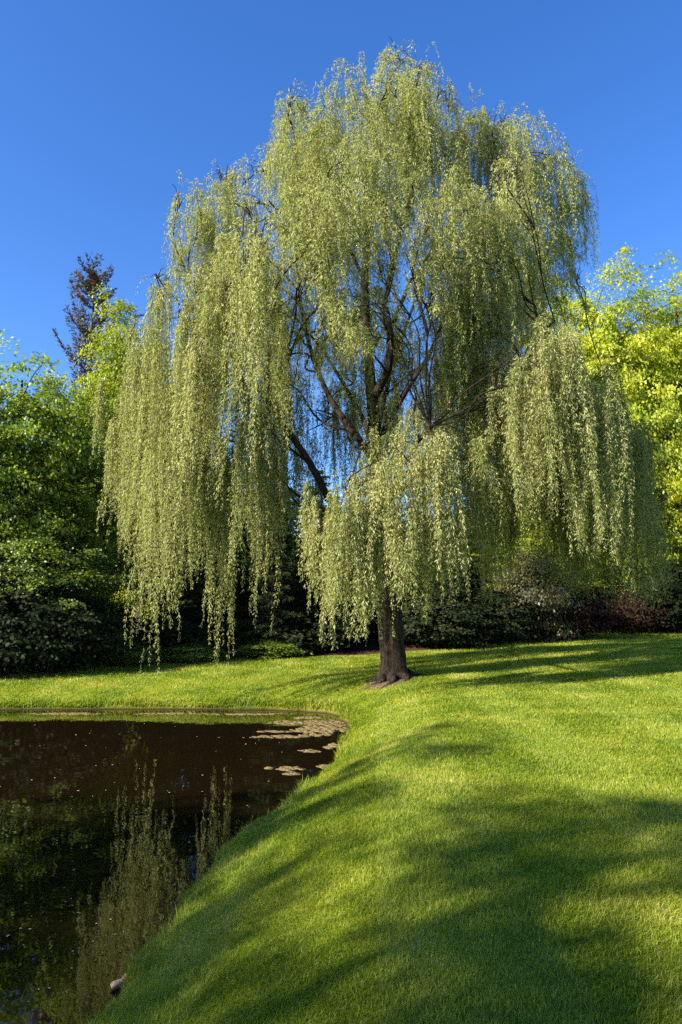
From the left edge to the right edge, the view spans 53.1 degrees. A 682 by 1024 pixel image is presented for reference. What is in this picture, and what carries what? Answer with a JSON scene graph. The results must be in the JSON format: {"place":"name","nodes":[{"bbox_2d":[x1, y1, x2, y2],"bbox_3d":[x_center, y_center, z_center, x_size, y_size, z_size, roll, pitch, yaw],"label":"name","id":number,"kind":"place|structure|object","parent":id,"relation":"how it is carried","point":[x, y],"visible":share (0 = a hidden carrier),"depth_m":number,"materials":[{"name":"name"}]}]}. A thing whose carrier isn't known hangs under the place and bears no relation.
{"place":"outdoors","nodes":[
{"label":"outdoors","id":0,"kind":"place"},
{"bbox_2d":[0,709,348,1023],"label":"water","id":1,"kind":"structure","parent":0,"point":[53,834],"depth_m":8.49,"materials":[{"name":"black liquid"}]},
{"bbox_2d":[31,712,105,714],"bbox_3d":[-6.953,5.128,17.356,2.015,0.015,0.423,0,-8,0],"label":"algae mat","id":2,"kind":"object","parent":1,"relation":"on","point":[85,713],"visible":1,"depth_m":17.35,"materials":[{"name":"plant"}]},
{"bbox_2d":[0,723,255,1001],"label":"floating petals","id":3,"kind":"object","parent":1,"relation":"on","point":[112,881],"visible":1,"depth_m":6.53,"materials":[{"name":"white plant"}]},
{"bbox_2d":[145,712,207,714],"bbox_3d":[-4.243,5.133,17.387,2.057,0.015,0.344,0,-8,0],"label":"algae mat","id":4,"kind":"object","parent":1,"relation":"on","point":[172,713],"visible":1,"depth_m":17.35,"materials":[{"name":"plant"}]},
{"bbox_2d":[211,713,292,714],"bbox_3d":[-2.380,5.116,17.271,2.470,0.015,0.362,0,-8,0],"label":"algae mat","id":5,"kind":"object","parent":1,"relation":"on","point":[252,714],"visible":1,"depth_m":17.22,"materials":[{"name":"plant"}]},
{"bbox_2d":[257,730,303,732],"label":"algae mat","id":6,"kind":"object","parent":1,"relation":"on","point":[276,731],"visible":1,"depth_m":14.79,"materials":[{"name":"beige plant"}]},
{"bbox_2d":[243,734,319,737],"bbox_3d":[-1.224,4.675,14.213,1.627,0.015,0.408,1,-8,-5],"label":"algae mat","id":7,"kind":"object","parent":1,"relation":"on","point":[284,736],"visible":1,"depth_m":14.19,"materials":[{"name":"beige plant"}]},
{"bbox_2d":[277,766,304,771],"bbox_3d":[-0.832,4.260,11.330,0.461,0.015,0.410,-7,-11,39],"label":"algae mat","id":8,"kind":"object","parent":1,"relation":"on","point":[287,768],"visible":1,"depth_m":11.32,"materials":[{"name":"beige plant"}]},
{"bbox_2d":[283,772,301,774],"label":"algae mat","id":9,"kind":"object","parent":1,"relation":"on","point":[292,773],"visible":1,"depth_m":10.97,"materials":[{"name":"beige plant"}]},
{"bbox_2d":[274,720,317,724],"bbox_3d":[-1.063,4.925,15.945,1.100,0.016,0.786,-5,-10,33],"label":"algae mat","id":10,"kind":"object","parent":1,"relation":"on","point":[286,722],"visible":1,"depth_m":15.96,"materials":[{"name":"beige plant"}]},
{"bbox_2d":[297,749,321,752],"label":"algae mat","id":11,"kind":"object","parent":1,"relation":"on","point":[310,750],"visible":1,"depth_m":12.77,"materials":[{"name":"beige plant"}]},
{"bbox_2d":[295,716,327,718],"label":"algae mat","id":12,"kind":"object","parent":1,"relation":"on","point":[309,717],"visible":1,"depth_m":16.71,"materials":[{"name":"beige plant"}]},
{"bbox_2d":[289,721,347,735],"bbox_3d":[-0.443,4.815,15.193,1.385,0.018,1.901,0,-8,0],"label":"algae mat","id":13,"kind":"object","parent":1,"relation":"on","point":[329,728],"visible":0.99,"depth_m":15.14,"materials":[{"name":"beige plant"}]},
{"bbox_2d":[316,764,329,768],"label":"algae mat","id":14,"kind":"object","parent":1,"relation":"on","point":[322,766],"visible":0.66,"depth_m":11.50,"materials":[{"name":"beige plant"}]},
{"bbox_2d":[307,719,341,723],"bbox_3d":[-0.335,4.942,16.066,1.028,0.015,0.715,-5,-10,33],"label":"algae mat","id":15,"kind":"object","parent":1,"relation":"on","point":[328,721],"visible":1,"depth_m":16.11,"materials":[{"name":"beige plant"}]},
{"bbox_2d":[323,743,337,748],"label":"algae mat","id":16,"kind":"object","parent":1,"relation":"on","point":[331,745],"visible":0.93,"depth_m":13.15,"materials":[{"name":"beige plant"}]},
{"bbox_2d":[0,628,681,1023],"bbox_3d":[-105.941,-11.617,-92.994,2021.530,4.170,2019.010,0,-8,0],"label":"lawn","id":17,"kind":"structure","parent":0,"point":[98,694],"depth_m":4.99,"materials":[{"name":"green plant"}]},
{"bbox_2d":[0,368,71,576],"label":"broadleaf tree","id":18,"kind":"object","parent":17,"relation":"on","point":[5,488],"visible":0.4,"depth_m":23.83,"materials":[{"name":"green plant"}]},
{"bbox_2d":[0,566,101,676],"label":"shrub","id":19,"kind":"object","parent":17,"relation":"on","point":[10,637],"visible":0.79,"depth_m":21.51,"materials":[{"name":"green plant"}]},
{"bbox_2d":[0,329,123,594],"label":"broadleaf tree","id":20,"kind":"object","parent":17,"relation":"on","point":[33,406],"visible":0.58,"depth_m":24.87,"materials":[{"name":"green plant"}]},
{"bbox_2d":[0,585,133,673],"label":"shrub","id":21,"kind":"object","parent":17,"relation":"on","point":[87,625],"visible":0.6,"depth_m":22.33,"materials":[{"name":"green plant"}]},
{"bbox_2d":[2,368,145,602],"bbox_3d":[-10.796,0.046,26.903,5.999,12.392,6.252,-7,-11,41],"label":"broadleaf tree","id":22,"kind":"object","parent":17,"relation":"on","point":[90,475],"visible":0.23,"depth_m":26.64,"materials":[{"name":"green plant"}]},
{"bbox_2d":[0,474,190,670],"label":"broadleaf tree","id":23,"kind":"object","parent":17,"relation":"on","point":[51,575],"visible":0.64,"depth_m":23.65,"materials":[{"name":"green plant"}]},
{"bbox_2d":[75,594,146,663],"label":"shrub","id":24,"kind":"object","parent":17,"relation":"on","point":[126,624],"visible":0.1,"depth_m":25.77,"materials":[{"name":"green plant"}]},
{"bbox_2d":[90,623,140,667],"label":"shrub","id":25,"kind":"object","parent":17,"relation":"on","point":[109,662],"visible":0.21,"depth_m":24.74,"materials":[{"name":"green plant"}]},
{"bbox_2d":[110,979,123,988],"bbox_3d":[-1.552,3.276,4.746,0.098,0.039,0.066,6,-10,-34],"label":"stone","id":26,"kind":"object","parent":17,"relation":"on","point":[113,984],"visible":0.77,"depth_m":4.72,"materials":[{"name":"grey stone"}]},
{"bbox_2d":[107,641,172,665],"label":"shrub","id":27,"kind":"object","parent":17,"relation":"on","point":[133,656],"visible":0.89,"depth_m":24.60,"materials":[{"name":"green plant"}]},
{"bbox_2d":[159,640,238,662],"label":"shrub","id":28,"kind":"object","parent":17,"relation":"on","point":[190,653],"visible":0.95,"depth_m":25.36,"materials":[{"name":"green plant"}]},
{"bbox_2d":[87,38,681,689],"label":"willow tree","id":29,"kind":"object","parent":17,"relation":"on","point":[595,464],"visible":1,"depth_m":17.07,"materials":[{"name":"green plant"}]},
{"bbox_2d":[482,546,603,642],"bbox_3d":[9.008,3.967,31.513,5.294,5.015,5.666,-7,-11,39],"label":"shrub","id":30,"kind":"object","parent":17,"relation":"on","point":[544,601],"visible":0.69,"depth_m":30.71,"materials":[{"name":"green plant"}]},
{"bbox_2d":[518,582,629,639],"bbox_3d":[10.970,4.898,32.159,5.771,3.172,5.021,1,-8,-7],"label":"shrub","id":31,"kind":"object","parent":17,"relation":"on","point":[597,615],"visible":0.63,"depth_m":31.14,"materials":[{"name":"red plant"}]},
{"bbox_2d":[595,588,681,633],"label":"shrub","id":32,"kind":"object","parent":17,"relation":"on","point":[632,623],"visible":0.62,"depth_m":34.44,"materials":[{"name":"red plant"}]},
{"bbox_2d":[622,558,681,634],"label":"shrub","id":33,"kind":"object","parent":17,"relation":"on","point":[674,615],"visible":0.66,"depth_m":34.30,"materials":[{"name":"green plant"}]},
{"bbox_2d":[0,0,681,545],"label":"sky","id":34,"kind":"structure","parent":0,"point":[102,102],"materials":[{"name":"blue"}]},
{"bbox_2d":[359,676,418,690],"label":"bare soil","id":35,"kind":"structure","parent":0,"point":[386,682],"depth_m":17.93,"materials":[{"name":"brown soil"}]},
{"bbox_2d":[145,625,654,661],"bbox_3d":[10.246,7.413,44.396,59.999,2.044,26.106,3,-9,-22],"label":"mulch bed","id":36,"kind":"object","parent":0,"point":[357,649],"visible":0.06,"depth_m":28.83,"materials":[{"name":"brown soil"}]},
{"bbox_2d":[39,252,125,601],"bbox_3d":[-14.274,-3.589,37.902,6.300,22.287,6.293,-1,-8,10],"label":"spruce tree","id":37,"kind":"object","parent":36,"relation":"on","point":[94,278],"visible":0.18,"depth_m":38.60,"materials":[{"name":"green plant"}]},
{"bbox_2d":[55,283,163,614],"bbox_3d":[-10.226,-1.760,30.458,5.656,17.031,5.229,2,-8,-15],"label":"maple tree","id":38,"kind":"object","parent":36,"relation":"on","point":[110,375],"visible":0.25,"depth_m":30.28,"materials":[{"name":"green plant"}]},
{"bbox_2d":[113,329,192,631],"bbox_3d":[-9.594,-0.950,33.341,6.854,16.074,6.336,0,-8,-3],"label":"maple tree","id":39,"kind":"object","parent":36,"relation":"on","point":[137,612],"visible":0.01,"depth_m":32.53,"materials":[{"name":"green plant"}]},
{"bbox_2d":[113,553,205,629],"bbox_3d":[-10.288,4.669,41.303,8.971,6.900,8.976,0,-8,0],"label":"shrub","id":40,"kind":"object","parent":36,"relation":"on","point":[174,604],"visible":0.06,"depth_m":38.24,"materials":[{"name":"green plant"}]},
{"bbox_2d":[86,385,255,628],"bbox_3d":[-7.941,0.271,30.309,9.731,12.697,8.365,-1,-8,6],"label":"broadleaf tree","id":41,"kind":"object","parent":36,"relation":"on","point":[187,582],"visible":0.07,"depth_m":29.21,"materials":[{"name":"green plant"}]},
{"bbox_2d":[131,604,243,660],"bbox_3d":[-6.425,4.915,27.255,5.184,2.454,5.187,-2,-8,12],"label":"shrub","id":42,"kind":"object","parent":36,"relation":"on","point":[185,632],"visible":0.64,"depth_m":26.45,"materials":[{"name":"green plant"}]},
{"bbox_2d":[176,499,240,653],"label":"evergreen tree","id":43,"kind":"object","parent":36,"relation":"on","point":[193,595],"visible":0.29,"depth_m":28.63,"materials":[{"name":"green plant"}]},
{"bbox_2d":[184,569,264,629],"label":"shrub","id":44,"kind":"object","parent":36,"relation":"on","point":[185,600],"visible":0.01,"depth_m":38.79,"materials":[{"name":"green plant"}]},
{"bbox_2d":[215,518,268,647],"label":"evergreen tree","id":45,"kind":"object","parent":36,"relation":"on","point":[241,598],"visible":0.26,"depth_m":32.32,"materials":[{"name":"green plant"}]},
{"bbox_2d":[180,422,326,629],"bbox_3d":[-5.110,1.194,35.089,9.760,11.865,11.353,-7,-11,39],"label":"broadleaf tree","id":46,"kind":"object","parent":36,"relation":"on","point":[249,572],"visible":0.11,"depth_m":33.78,"materials":[{"name":"green plant"}]},
{"bbox_2d":[222,536,317,629],"bbox_3d":[-3.982,4.296,40.885,9.085,7.353,9.080,6,-10,-36],"label":"shrub","id":47,"kind":"object","parent":36,"relation":"on","point":[298,557],"visible":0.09,"depth_m":38.96,"materials":[{"name":"green plant"}]},
{"bbox_2d":[230,638,311,658],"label":"shrub","id":48,"kind":"object","parent":36,"relation":"on","point":[279,649],"visible":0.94,"depth_m":26.31,"materials":[{"name":"green plant"}]},
{"bbox_2d":[234,448,313,657],"bbox_3d":[-2.726,1.695,28.036,3.240,8.982,2.626,1,-8,-7],"label":"evergreen tree","id":49,"kind":"object","parent":36,"relation":"on","point":[261,623],"visible":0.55,"depth_m":27.50,"materials":[{"name":"green plant"}]},
{"bbox_2d":[278,489,303,538],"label":"evergreen tree","id":50,"kind":"object","parent":36,"relation":"on","point":[293,517],"visible":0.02,"depth_m":47.53,"materials":[{"name":"green plant"}]},
{"bbox_2d":[244,598,378,652],"bbox_3d":[-1.198,4.931,28.880,5.462,2.556,5.464,7,-11,-39],"label":"shrub","id":51,"kind":"object","parent":36,"relation":"on","point":[294,629],"visible":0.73,"depth_m":27.85,"materials":[{"name":"green plant"}]},
{"bbox_2d":[288,470,357,650],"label":"evergreen tree","id":52,"kind":"object","parent":36,"relation":"on","point":[305,582],"visible":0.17,"depth_m":29.68,"materials":[{"name":"green plant"}]},
{"bbox_2d":[292,536,356,618],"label":"shrub","id":53,"kind":"object","parent":36,"relation":"on","point":[336,587],"visible":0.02,"depth_m":39.61,"materials":[{"name":"green plant"}]},
{"bbox_2d":[336,473,404,645],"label":"evergreen tree","id":54,"kind":"object","parent":36,"relation":"on","point":[368,641],"visible":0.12,"depth_m":32.27,"materials":[{"name":"green plant"}]},
{"bbox_2d":[349,549,453,627],"bbox_3d":[3.695,4.891,41.669,9.194,5.850,9.190,-3,-9,18],"label":"shrub","id":55,"kind":"object","parent":36,"relation":"on","point":[375,604],"depth_m":39.50,"materials":[{"name":"green plant"}]},
{"bbox_2d":[372,502,449,643],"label":"evergreen tree","id":56,"kind":"object","parent":36,"relation":"on","point":[409,595],"visible":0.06,"depth_m":31.53,"materials":[{"name":"green plant"}]},
{"bbox_2d":[377,586,513,647],"bbox_3d":[4.477,4.655,29.499,5.958,2.992,5.961,-4,-9,25],"label":"shrub","id":57,"kind":"object","parent":36,"relation":"on","point":[451,622],"visible":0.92,"depth_m":27.94,"materials":[{"name":"green plant"}]},
{"bbox_2d":[405,536,498,596],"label":"shrub","id":58,"kind":"object","parent":36,"relation":"on","point":[455,570],"depth_m":39.86,"materials":[{"name":"green plant"}]},
{"bbox_2d":[432,505,497,602],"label":"evergreen tree","id":59,"kind":"object","parent":36,"relation":"on","point":[478,580],"visible":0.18,"depth_m":33.72,"materials":[{"name":"green plant"}]},
{"bbox_2d":[465,587,546,644],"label":"shrub","id":60,"kind":"object","parent":36,"relation":"on","point":[522,625],"visible":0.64,"depth_m":29.66,"materials":[{"name":"green plant"}]},
{"bbox_2d":[453,531,579,589],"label":"shrub","id":61,"kind":"object","parent":36,"relation":"on","point":[488,560],"depth_m":41.01,"materials":[{"name":"green plant"}]},
{"bbox_2d":[459,492,618,592],"bbox_3d":[10.631,2.330,36.664,8.344,8.901,6.906,2,-9,-16],"label":"maple tree","id":62,"kind":"object","parent":36,"relation":"on","point":[528,539],"visible":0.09,"depth_m":35.95,"materials":[{"name":"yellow plant"}]},
{"bbox_2d":[518,275,659,590],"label":"maple tree","id":63,"kind":"object","parent":36,"relation":"on","point":[571,308],"visible":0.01,"depth_m":44.66,"materials":[{"name":"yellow plant"}]},
{"bbox_2d":[566,567,612,599],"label":"shrub","id":64,"kind":"object","parent":36,"relation":"on","point":[598,586],"visible":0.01,"depth_m":42.16,"materials":[{"name":"green plant"}]},
{"bbox_2d":[526,242,681,601],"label":"maple tree","id":65,"kind":"object","parent":36,"relation":"on","point":[612,344],"visible":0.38,"depth_m":38.12,"materials":[{"name":"green plant"}]},
{"bbox_2d":[597,568,638,620],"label":"shrub","id":66,"kind":"object","parent":36,"relation":"on","point":[608,586],"visible":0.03,"depth_m":42.41,"materials":[{"name":"green plant"}]},
{"bbox_2d":[613,410,681,589],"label":"maple tree","id":67,"kind":"object","parent":36,"relation":"on","point":[678,541],"visible":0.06,"depth_m":37.72,"materials":[{"name":"green plant"}]},
{"bbox_2d":[617,270,681,563],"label":"maple tree","id":68,"kind":"object","parent":36,"relation":"on","point":[670,381],"visible":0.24,"depth_m":38.44,"materials":[{"name":"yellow plant"}]}
]}

